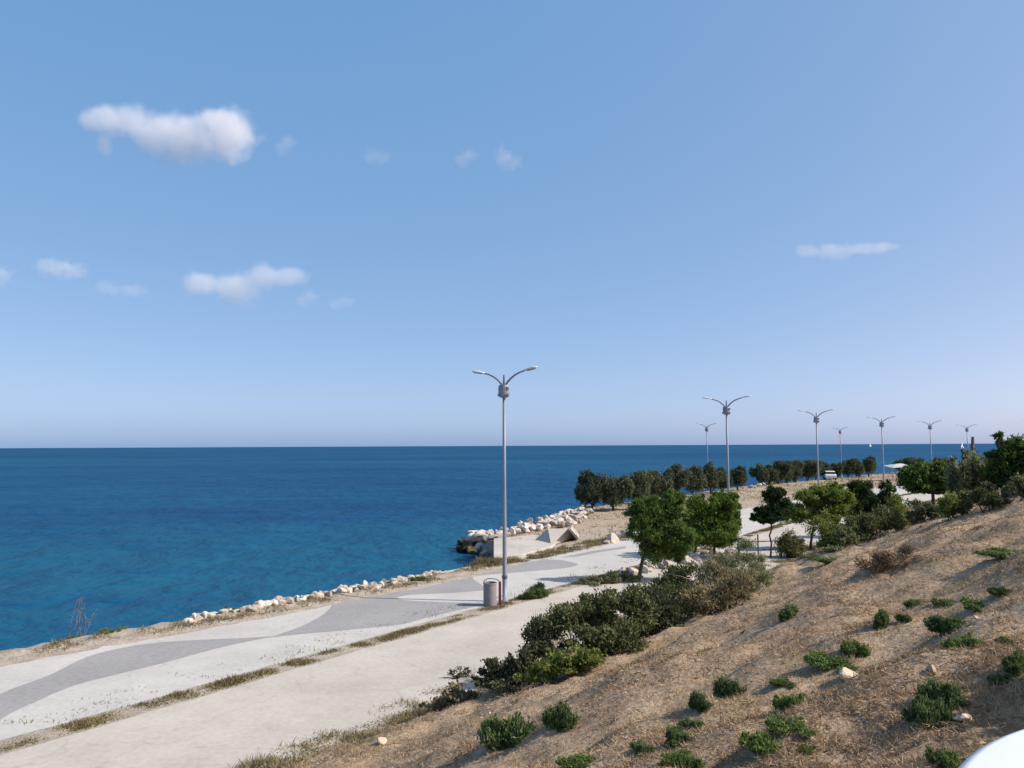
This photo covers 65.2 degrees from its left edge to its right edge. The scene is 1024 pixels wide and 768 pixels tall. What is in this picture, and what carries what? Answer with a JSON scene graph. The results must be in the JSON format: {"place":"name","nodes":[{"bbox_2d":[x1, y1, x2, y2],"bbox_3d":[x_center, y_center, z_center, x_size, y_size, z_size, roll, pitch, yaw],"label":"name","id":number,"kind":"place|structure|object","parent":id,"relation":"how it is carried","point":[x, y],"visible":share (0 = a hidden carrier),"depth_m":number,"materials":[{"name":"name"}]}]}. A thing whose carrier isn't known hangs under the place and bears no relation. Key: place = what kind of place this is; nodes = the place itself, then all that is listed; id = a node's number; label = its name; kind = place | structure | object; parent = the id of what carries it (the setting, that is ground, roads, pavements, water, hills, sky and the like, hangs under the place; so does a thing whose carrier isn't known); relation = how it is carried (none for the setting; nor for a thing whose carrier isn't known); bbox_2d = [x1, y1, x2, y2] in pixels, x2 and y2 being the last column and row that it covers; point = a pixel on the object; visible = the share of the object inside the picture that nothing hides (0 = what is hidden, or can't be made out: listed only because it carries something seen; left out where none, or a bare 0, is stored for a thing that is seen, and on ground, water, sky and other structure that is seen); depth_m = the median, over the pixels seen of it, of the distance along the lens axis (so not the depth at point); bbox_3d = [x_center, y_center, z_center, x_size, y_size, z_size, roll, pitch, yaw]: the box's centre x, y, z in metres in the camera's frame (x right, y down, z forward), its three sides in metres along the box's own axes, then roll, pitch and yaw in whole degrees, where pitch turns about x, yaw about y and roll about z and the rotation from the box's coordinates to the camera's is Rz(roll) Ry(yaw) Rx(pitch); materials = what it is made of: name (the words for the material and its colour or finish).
{"place":"outdoors","nodes":[
{"label":"outdoors","id":0,"kind":"place"},
{"bbox_2d":[0,636,273,718],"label":"paving band","id":1,"kind":"structure","parent":0,"point":[106,664],"depth_m":22.14,"materials":[{"name":"grey concrete"}]},
{"bbox_2d":[274,595,497,636],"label":"paving band","id":2,"kind":"structure","parent":0,"point":[378,611],"depth_m":28.77,"materials":[{"name":"grey concrete"}]},
{"bbox_2d":[0,493,913,752],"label":"grass strip","id":3,"kind":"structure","parent":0,"point":[235,679],"depth_m":21.05,"materials":[{"name":"brown plant"}]},
{"bbox_2d":[0,493,942,767],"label":"path","id":4,"kind":"structure","parent":0,"point":[242,723],"depth_m":18.80,"materials":[{"name":"concrete"}]},
{"bbox_2d":[383,559,577,596],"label":"paving band","id":5,"kind":"structure","parent":0,"point":[466,585],"depth_m":35.21,"materials":[{"name":"beige concrete"}]},
{"bbox_2d":[0,444,996,650],"bbox_3d":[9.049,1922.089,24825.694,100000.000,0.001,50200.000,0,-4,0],"label":"sea","id":6,"kind":"structure","parent":0,"point":[115,538],"depth_m":92.42,"materials":[{"name":"liquid"}]},
{"bbox_2d":[0,465,1023,767],"bbox_3d":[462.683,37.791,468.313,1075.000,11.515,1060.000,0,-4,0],"label":"ground","id":7,"kind":"structure","parent":0,"point":[548,739],"depth_m":10.30,"materials":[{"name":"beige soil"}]},
{"bbox_2d":[2,531,523,658],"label":"shore grass","id":8,"kind":"structure","parent":7,"relation":"on","point":[236,617],"depth_m":28.10,"materials":[{"name":"beige plant"}]},
{"bbox_2d":[413,678,482,711],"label":"shrub","id":9,"kind":"object","parent":7,"relation":"on","point":[442,701],"visible":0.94,"depth_m":16.78,"materials":[{"name":"green plant"}]},
{"bbox_2d":[0,486,909,740],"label":"promenade","id":10,"kind":"structure","parent":7,"relation":"on","point":[160,679],"depth_m":23.38,"materials":[{"name":"concrete"}]},
{"bbox_2d":[4,557,648,737],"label":"paving weeds","id":11,"kind":"object","parent":10,"relation":"on","point":[265,656],"visible":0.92,"depth_m":22.67,"materials":[{"name":"green plant"}]},
{"bbox_2d":[447,666,471,678],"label":"weed clump","id":12,"kind":"object","parent":7,"relation":"on","point":[458,675],"visible":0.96,"depth_m":20.74,"materials":[{"name":"green plant"}]},
{"bbox_2d":[483,578,500,606],"bbox_3d":[-0.752,7.839,30.182,0.690,1.018,0.525,1,-4,-11],"label":"litter bin","id":13,"kind":"object","parent":7,"relation":"on","point":[489,593],"visible":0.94,"depth_m":29.98,"materials":[{"name":"grey metal"}]},
{"bbox_2d":[472,705,537,752],"bbox_3d":[-0.075,4.144,9.587,0.799,0.478,0.443,0,-4,2],"label":"slope tuft","id":14,"kind":"object","parent":7,"relation":"on","point":[496,733],"visible":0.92,"depth_m":9.50,"materials":[{"name":"green plant"}]},
{"bbox_2d":[472,366,537,601],"bbox_3d":[-0.299,3.894,31.235,3.146,9.042,0.450,-3,-5,35],"label":"street lamp","id":15,"kind":"object","parent":7,"relation":"on","point":[504,390],"visible":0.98,"depth_m":31.18,"materials":[{"name":"metal"}]},
{"bbox_2d":[468,611,567,693],"bbox_3d":[0.345,5.691,17.023,1.465,1.580,2.922,-4,-6,41],"label":"shrub","id":16,"kind":"object","parent":7,"relation":"on","point":[529,653],"visible":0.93,"depth_m":16.58,"materials":[{"name":"green plant"}]},
{"bbox_2d":[494,535,555,558],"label":"pier","id":17,"kind":"structure","parent":7,"relation":"on","point":[524,545],"depth_m":47.12,"materials":[{"name":"concrete"}]},
{"bbox_2d":[535,526,579,543],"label":"wedge block","id":18,"kind":"structure","parent":17,"relation":"on","point":[556,536],"depth_m":49.55,"materials":[{"name":"concrete"}]},
{"bbox_2d":[518,581,549,598],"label":"weed clump","id":19,"kind":"object","parent":7,"relation":"on","point":[540,590],"visible":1,"depth_m":31.39,"materials":[{"name":"green plant"}]},
{"bbox_2d":[465,533,636,567],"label":"pier verge grass","id":20,"kind":"structure","parent":7,"relation":"on","point":[589,543],"depth_m":44.24,"materials":[{"name":"plant"}]},
{"bbox_2d":[538,700,580,732],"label":"slope tuft","id":21,"kind":"object","parent":7,"relation":"on","point":[559,717],"visible":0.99,"depth_m":9.04,"materials":[{"name":"green plant"}]},
{"bbox_2d":[513,641,608,684],"bbox_3d":[0.965,5.462,15.551,1.884,0.966,0.945,0,-4,0],"label":"shrub","id":22,"kind":"object","parent":7,"relation":"on","point":[583,659],"visible":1,"depth_m":15.49,"materials":[{"name":"green plant"}]},
{"bbox_2d":[553,754,595,767],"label":"slope tuft","id":23,"kind":"object","parent":7,"relation":"on","point":[578,761],"visible":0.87,"depth_m":5.84,"materials":[{"name":"green plant"}]},
{"bbox_2d":[574,468,605,509],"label":"shore tree","id":24,"kind":"object","parent":7,"relation":"on","point":[589,487],"visible":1,"depth_m":72.54,"materials":[{"name":"green plant"}]},
{"bbox_2d":[528,580,668,657],"bbox_3d":[2.047,5.622,20.099,3.348,2.169,7.915,0,-4,0],"label":"shrub","id":25,"kind":"object","parent":7,"relation":"on","point":[588,616],"visible":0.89,"depth_m":17.27,"materials":[{"name":"green plant"}]},
{"bbox_2d":[575,569,644,586],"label":"weed clump","id":26,"kind":"object","parent":7,"relation":"on","point":[611,577],"visible":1,"depth_m":34.72,"materials":[{"name":"green plant"}]},
{"bbox_2d":[599,472,638,510],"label":"shore tree","id":27,"kind":"object","parent":7,"relation":"on","point":[618,491],"visible":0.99,"depth_m":72.68,"materials":[{"name":"green plant"}]},
{"bbox_2d":[628,470,651,506],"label":"shore tree","id":28,"kind":"object","parent":7,"relation":"on","point":[640,479],"visible":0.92,"depth_m":74.15,"materials":[{"name":"green plant"}]},
{"bbox_2d":[628,739,657,756],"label":"slope tuft","id":29,"kind":"object","parent":7,"relation":"on","point":[638,747],"visible":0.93,"depth_m":5.63,"materials":[{"name":"green plant"}]},
{"bbox_2d":[276,496,1023,767],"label":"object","id":30,"kind":"structure","parent":7,"relation":"on","point":[870,670],"depth_m":7.11,"materials":[{"name":"plant"}]},
{"bbox_2d":[621,579,691,638],"bbox_3d":[3.540,5.607,19.987,1.730,1.369,1.771,0,-4,0],"label":"shrub","id":31,"kind":"object","parent":7,"relation":"on","point":[672,614],"visible":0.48,"depth_m":19.50,"materials":[{"name":"green plant"}]},
{"bbox_2d":[641,468,674,497],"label":"shore tree","id":32,"kind":"object","parent":7,"relation":"on","point":[659,485],"visible":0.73,"depth_m":81.21,"materials":[{"name":"green plant"}]},
{"bbox_2d":[622,488,704,581],"bbox_3d":[6.706,6.755,35.499,3.778,4.294,2.309,0,-4,0],"label":"pine tree","id":33,"kind":"object","parent":7,"relation":"on","point":[668,535],"visible":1,"depth_m":35.19,"materials":[{"name":"green plant"}]},
{"bbox_2d":[637,560,714,616],"bbox_3d":[4.577,5.736,22.423,2.461,1.598,2.262,-4,-6,38],"label":"shrub","id":34,"kind":"object","parent":7,"relation":"on","point":[674,583],"visible":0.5,"depth_m":22.42,"materials":[{"name":"green plant"}]},
{"bbox_2d":[661,463,691,491],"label":"shore tree","id":35,"kind":"object","parent":7,"relation":"on","point":[679,476],"visible":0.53,"depth_m":87.00,"materials":[{"name":"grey plant"}]},
{"bbox_2d":[664,723,691,748],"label":"slope tuft","id":36,"kind":"object","parent":7,"relation":"on","point":[674,734],"visible":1,"depth_m":5.67,"materials":[{"name":"green plant"}]},
{"bbox_2d":[658,747,704,767],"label":"slope tuft","id":37,"kind":"object","parent":7,"relation":"on","point":[680,757],"visible":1,"depth_m":5.18,"materials":[{"name":"green plant"}]},
{"bbox_2d":[677,716,705,729],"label":"slope tuft","id":38,"kind":"object","parent":7,"relation":"on","point":[687,721],"visible":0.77,"depth_m":6.41,"materials":[{"name":"green plant"}]},
{"bbox_2d":[684,464,708,494],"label":"shore tree","id":39,"kind":"object","parent":7,"relation":"on","point":[698,481],"visible":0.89,"depth_m":92.13,"materials":[{"name":"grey plant"}]},
{"bbox_2d":[688,689,711,712],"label":"slope tuft","id":40,"kind":"object","parent":7,"relation":"on","point":[699,702],"visible":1,"depth_m":6.75,"materials":[{"name":"green plant"}]},
{"bbox_2d":[685,489,742,553],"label":"pine tree","id":41,"kind":"object","parent":7,"relation":"on","point":[717,523],"visible":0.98,"depth_m":42.35,"materials":[{"name":"green plant"}]},
{"bbox_2d":[702,461,726,493],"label":"shore tree","id":42,"kind":"object","parent":7,"relation":"on","point":[714,475],"visible":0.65,"depth_m":96.63,"materials":[{"name":"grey plant"}]},
{"bbox_2d":[673,557,759,616],"bbox_3d":[5.131,5.202,20.473,2.291,1.420,2.481,0,-4,0],"label":"dry shrub","id":43,"kind":"object","parent":7,"relation":"on","point":[728,589],"visible":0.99,"depth_m":19.83,"materials":[{"name":"green plant"}]},
{"bbox_2d":[702,395,750,492],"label":"street lamp","id":44,"kind":"object","parent":7,"relation":"on","point":[726,410],"visible":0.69,"depth_m":49.81,"materials":[{"name":"metal"}]},
{"bbox_2d":[710,674,746,698],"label":"slope tuft","id":45,"kind":"object","parent":7,"relation":"on","point":[723,687],"visible":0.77,"depth_m":8.16,"materials":[{"name":"green plant"}]},
{"bbox_2d":[694,538,775,592],"bbox_3d":[6.630,5.561,23.895,2.593,1.812,2.746,0,-4,0],"label":"dry shrub","id":46,"kind":"object","parent":7,"relation":"on","point":[742,558],"visible":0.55,"depth_m":24.04,"materials":[{"name":"green plant"}]},
{"bbox_2d":[729,465,748,489],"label":"shore tree","id":47,"kind":"object","parent":7,"relation":"on","point":[738,474],"visible":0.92,"depth_m":104.91,"materials":[{"name":"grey plant"}]},
{"bbox_2d":[747,463,769,482],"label":"shore tree","id":48,"kind":"object","parent":7,"relation":"on","point":[760,472],"visible":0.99,"depth_m":116.69,"materials":[{"name":"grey plant"}]},
{"bbox_2d":[735,729,784,756],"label":"slope tuft","id":49,"kind":"object","parent":7,"relation":"on","point":[757,742],"visible":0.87,"depth_m":4.19,"materials":[{"name":"green plant"}]},
{"bbox_2d":[749,484,794,557],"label":"pine tree","id":50,"kind":"object","parent":7,"relation":"on","point":[775,509],"visible":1,"depth_m":42.35,"materials":[{"name":"green plant"}]},
{"bbox_2d":[764,459,792,483],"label":"shore tree","id":51,"kind":"object","parent":7,"relation":"on","point":[783,467],"visible":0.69,"depth_m":120.76,"materials":[{"name":"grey plant"}]},
{"bbox_2d":[768,677,796,688],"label":"slope tuft","id":52,"kind":"object","parent":7,"relation":"on","point":[782,681],"visible":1,"depth_m":7.58,"materials":[{"name":"green plant"}]},
{"bbox_2d":[777,603,798,621],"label":"slope tuft","id":53,"kind":"object","parent":7,"relation":"on","point":[787,612],"visible":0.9,"depth_m":12.60,"materials":[{"name":"green plant"}]},
{"bbox_2d":[772,692,805,711],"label":"slope tuft","id":54,"kind":"object","parent":7,"relation":"on","point":[783,703],"visible":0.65,"depth_m":5.76,"materials":[{"name":"green plant"}]},
{"bbox_2d":[772,526,812,557],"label":"shrub","id":55,"kind":"object","parent":7,"relation":"on","point":[789,547],"visible":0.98,"depth_m":42.37,"materials":[{"name":"green plant"}]},
{"bbox_2d":[763,713,823,737],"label":"slope tuft","id":56,"kind":"object","parent":7,"relation":"on","point":[779,721],"visible":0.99,"depth_m":4.32,"materials":[{"name":"green plant"}]},
{"bbox_2d":[791,459,804,481],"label":"shore tree","id":57,"kind":"object","parent":7,"relation":"on","point":[798,466],"visible":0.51,"depth_m":126.27,"materials":[{"name":"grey plant"}]},
{"bbox_2d":[796,743,819,755],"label":"slope tuft","id":58,"kind":"object","parent":7,"relation":"on","point":[805,749],"visible":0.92,"depth_m":4.08,"materials":[{"name":"green plant"}]},
{"bbox_2d":[800,459,823,480],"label":"shore tree","id":59,"kind":"object","parent":7,"relation":"on","point":[809,470],"visible":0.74,"depth_m":130.88,"materials":[{"name":"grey plant"}]},
{"bbox_2d":[798,409,834,485],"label":"street lamp","id":60,"kind":"object","parent":7,"relation":"on","point":[816,419],"visible":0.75,"depth_m":69.74,"materials":[{"name":"metal"}]},
{"bbox_2d":[802,505,843,549],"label":"shrub","id":61,"kind":"object","parent":7,"relation":"on","point":[824,527],"visible":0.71,"depth_m":36.16,"materials":[{"name":"green plant"}]},
{"bbox_2d":[789,480,857,548],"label":"pine tree","id":62,"kind":"object","parent":7,"relation":"on","point":[836,498],"visible":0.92,"depth_m":45.47,"materials":[{"name":"green plant"}]},
{"bbox_2d":[803,544,844,558],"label":"shrub","id":63,"kind":"object","parent":7,"relation":"on","point":[827,549],"visible":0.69,"depth_m":32.17,"materials":[{"name":"green plant"}]},
{"bbox_2d":[802,650,859,669],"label":"slope tuft","id":64,"kind":"object","parent":7,"relation":"on","point":[822,659],"visible":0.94,"depth_m":7.88,"materials":[{"name":"green plant"}]},
{"bbox_2d":[829,525,860,547],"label":"shrub","id":65,"kind":"object","parent":7,"relation":"on","point":[845,536],"visible":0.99,"depth_m":33.83,"materials":[{"name":"green plant"}]},
{"bbox_2d":[839,667,857,679],"bbox_3d":[3.104,2.676,7.393,0.267,0.081,0.188,9,1,-28],"label":"stone","id":66,"kind":"object","parent":7,"relation":"on","point":[844,672],"visible":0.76,"depth_m":7.32,"materials":[{"name":"beige stone"}]},
{"bbox_2d":[838,458,860,476],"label":"shore tree","id":67,"kind":"object","parent":7,"relation":"on","point":[850,466],"visible":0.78,"depth_m":143.15,"materials":[{"name":"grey plant"}]},
{"bbox_2d":[840,637,870,657],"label":"slope tuft","id":68,"kind":"object","parent":7,"relation":"on","point":[852,648],"visible":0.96,"depth_m":7.97,"materials":[{"name":"green plant"}]},
{"bbox_2d":[841,478,879,517],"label":"pine tree","id":69,"kind":"object","parent":7,"relation":"on","point":[864,495],"visible":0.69,"depth_m":51.18,"materials":[{"name":"green plant"}]},
{"bbox_2d":[860,456,877,476],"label":"shore tree","id":70,"kind":"object","parent":7,"relation":"on","point":[870,464],"visible":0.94,"depth_m":146.52,"materials":[{"name":"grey plant"}]},
{"bbox_2d":[840,503,905,541],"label":"shrub","id":71,"kind":"object","parent":7,"relation":"on","point":[869,525],"visible":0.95,"depth_m":35.33,"materials":[{"name":"green plant"}]},
{"bbox_2d":[872,606,889,629],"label":"slope tuft","id":72,"kind":"object","parent":7,"relation":"on","point":[881,618],"visible":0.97,"depth_m":8.58,"materials":[{"name":"green plant"}]},
{"bbox_2d":[852,542,922,572],"bbox_3d":[6.491,3.037,13.831,1.299,0.566,0.980,0,-4,0],"label":"brush heap","id":73,"kind":"object","parent":7,"relation":"on","point":[885,560],"visible":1,"depth_m":13.81,"materials":[{"name":"brown plant"}]},
{"bbox_2d":[874,479,906,511],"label":"pine tree","id":74,"kind":"object","parent":7,"relation":"on","point":[883,496],"visible":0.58,"depth_m":40.95,"materials":[{"name":"green plant"}]},
{"bbox_2d":[883,492,913,529],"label":"shrub","id":75,"kind":"object","parent":7,"relation":"on","point":[896,504],"visible":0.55,"depth_m":37.84,"materials":[{"name":"green plant"}]},
{"bbox_2d":[892,457,916,471],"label":"shore tree","id":76,"kind":"object","parent":7,"relation":"on","point":[909,460],"visible":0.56,"depth_m":161.25,"materials":[{"name":"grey plant"}]},
{"bbox_2d":[904,510,925,523],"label":"shrub","id":77,"kind":"object","parent":7,"relation":"on","point":[911,514],"visible":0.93,"depth_m":36.30,"materials":[{"name":"green plant"}]},
{"bbox_2d":[902,498,940,520],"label":"shrub","id":78,"kind":"object","parent":7,"relation":"on","point":[928,508],"visible":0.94,"depth_m":36.21,"materials":[{"name":"green plant"}]},
{"bbox_2d":[893,459,956,504],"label":"pine tree","id":79,"kind":"object","parent":7,"relation":"on","point":[917,478],"visible":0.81,"depth_m":44.41,"materials":[{"name":"green plant"}]},
{"bbox_2d":[900,692,953,727],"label":"slope tuft","id":80,"kind":"object","parent":7,"relation":"on","point":[924,709],"visible":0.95,"depth_m":4.05,"materials":[{"name":"green plant"}]},
{"bbox_2d":[923,744,960,767],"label":"slope tuft","id":81,"kind":"object","parent":7,"relation":"on","point":[952,757],"visible":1,"depth_m":3.54,"materials":[{"name":"green plant"}]},
{"bbox_2d":[931,597,954,607],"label":"slope tuft","id":82,"kind":"object","parent":7,"relation":"on","point":[943,602],"visible":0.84,"depth_m":9.15,"materials":[{"name":"green plant"}]},
{"bbox_2d":[915,676,970,708],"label":"slope tuft","id":83,"kind":"object","parent":7,"relation":"on","point":[948,692],"visible":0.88,"depth_m":4.21,"materials":[{"name":"green plant"}]},
{"bbox_2d":[923,613,965,633],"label":"slope tuft","id":84,"kind":"object","parent":7,"relation":"on","point":[937,623],"visible":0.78,"depth_m":7.36,"materials":[{"name":"green plant"}]},
{"bbox_2d":[934,491,963,520],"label":"shrub","id":85,"kind":"object","parent":7,"relation":"on","point":[948,508],"visible":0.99,"depth_m":26.61,"materials":[{"name":"green plant"}]},
{"bbox_2d":[940,631,988,650],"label":"slope tuft","id":86,"kind":"object","parent":7,"relation":"on","point":[968,639],"visible":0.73,"depth_m":5.47,"materials":[{"name":"green plant"}]},
{"bbox_2d":[943,445,988,493],"bbox_3d":[20.227,4.082,35.148,2.219,2.812,1.746,0,-4,0],"label":"olive tree","id":87,"kind":"object","parent":7,"relation":"on","point":[966,477],"visible":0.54,"depth_m":34.98,"materials":[{"name":"green plant"}]},
{"bbox_2d":[954,488,977,514],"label":"shrub","id":88,"kind":"object","parent":7,"relation":"on","point":[968,506],"visible":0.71,"depth_m":26.66,"materials":[{"name":"green plant"}]},
{"bbox_2d":[958,596,982,609],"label":"slope tuft","id":89,"kind":"object","parent":7,"relation":"on","point":[969,603],"visible":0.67,"depth_m":7.96,"materials":[{"name":"green plant"}]},
{"bbox_2d":[966,487,1014,512],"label":"shrub","id":90,"kind":"object","parent":7,"relation":"on","point":[979,497],"visible":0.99,"depth_m":25.52,"materials":[{"name":"green plant"}]},
{"bbox_2d":[979,480,1002,505],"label":"shrub","id":91,"kind":"object","parent":7,"relation":"on","point":[990,486],"visible":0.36,"depth_m":26.20,"materials":[{"name":"green plant"}]},
{"bbox_2d":[959,729,1023,767],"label":"garden table","id":92,"kind":"object","parent":7,"relation":"on","point":[1006,751],"visible":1,"depth_m":1.19,"materials":[{"name":"white plastic"}]},
{"bbox_2d":[971,547,1017,557],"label":"slope tuft","id":93,"kind":"object","parent":7,"relation":"on","point":[995,552],"visible":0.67,"depth_m":11.33,"materials":[{"name":"green plant"}]},
{"bbox_2d":[986,585,1011,595],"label":"slope tuft","id":94,"kind":"object","parent":7,"relation":"on","point":[1001,590],"visible":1,"depth_m":7.89,"materials":[{"name":"green plant"}]},
{"bbox_2d":[986,673,1013,686],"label":"slope tuft","id":95,"kind":"object","parent":7,"relation":"on","point":[998,677],"visible":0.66,"depth_m":4.42,"materials":[{"name":"green plant"}]},
{"bbox_2d":[977,431,1023,497],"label":"pine tree","id":96,"kind":"object","parent":7,"relation":"on","point":[1005,458],"visible":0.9,"depth_m":30.77,"materials":[{"name":"green plant"}]},
{"bbox_2d":[1000,648,1023,675],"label":"slope tuft","id":97,"kind":"object","parent":7,"relation":"on","point":[1013,663],"visible":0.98,"depth_m":4.78,"materials":[{"name":"green plant"}]},
{"bbox_2d":[1001,472,1023,500],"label":"shrub","id":98,"kind":"object","parent":7,"relation":"on","point":[1018,480],"visible":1,"depth_m":25.27,"materials":[{"name":"green plant"}]},
{"bbox_2d":[0,0,1023,447],"label":"sky","id":99,"kind":"structure","parent":0,"point":[224,223],"materials":[{"name":"blue"}]},
{"bbox_2d":[226,500,930,767],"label":"slope foot grass","id":100,"kind":"structure","parent":0,"point":[273,762],"depth_m":16.37,"materials":[{"name":"beige plant"}]},
{"bbox_2d":[509,472,933,536],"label":"headland grass","id":101,"kind":"structure","parent":0,"point":[796,488],"depth_m":97.97,"materials":[{"name":"beige plant"}]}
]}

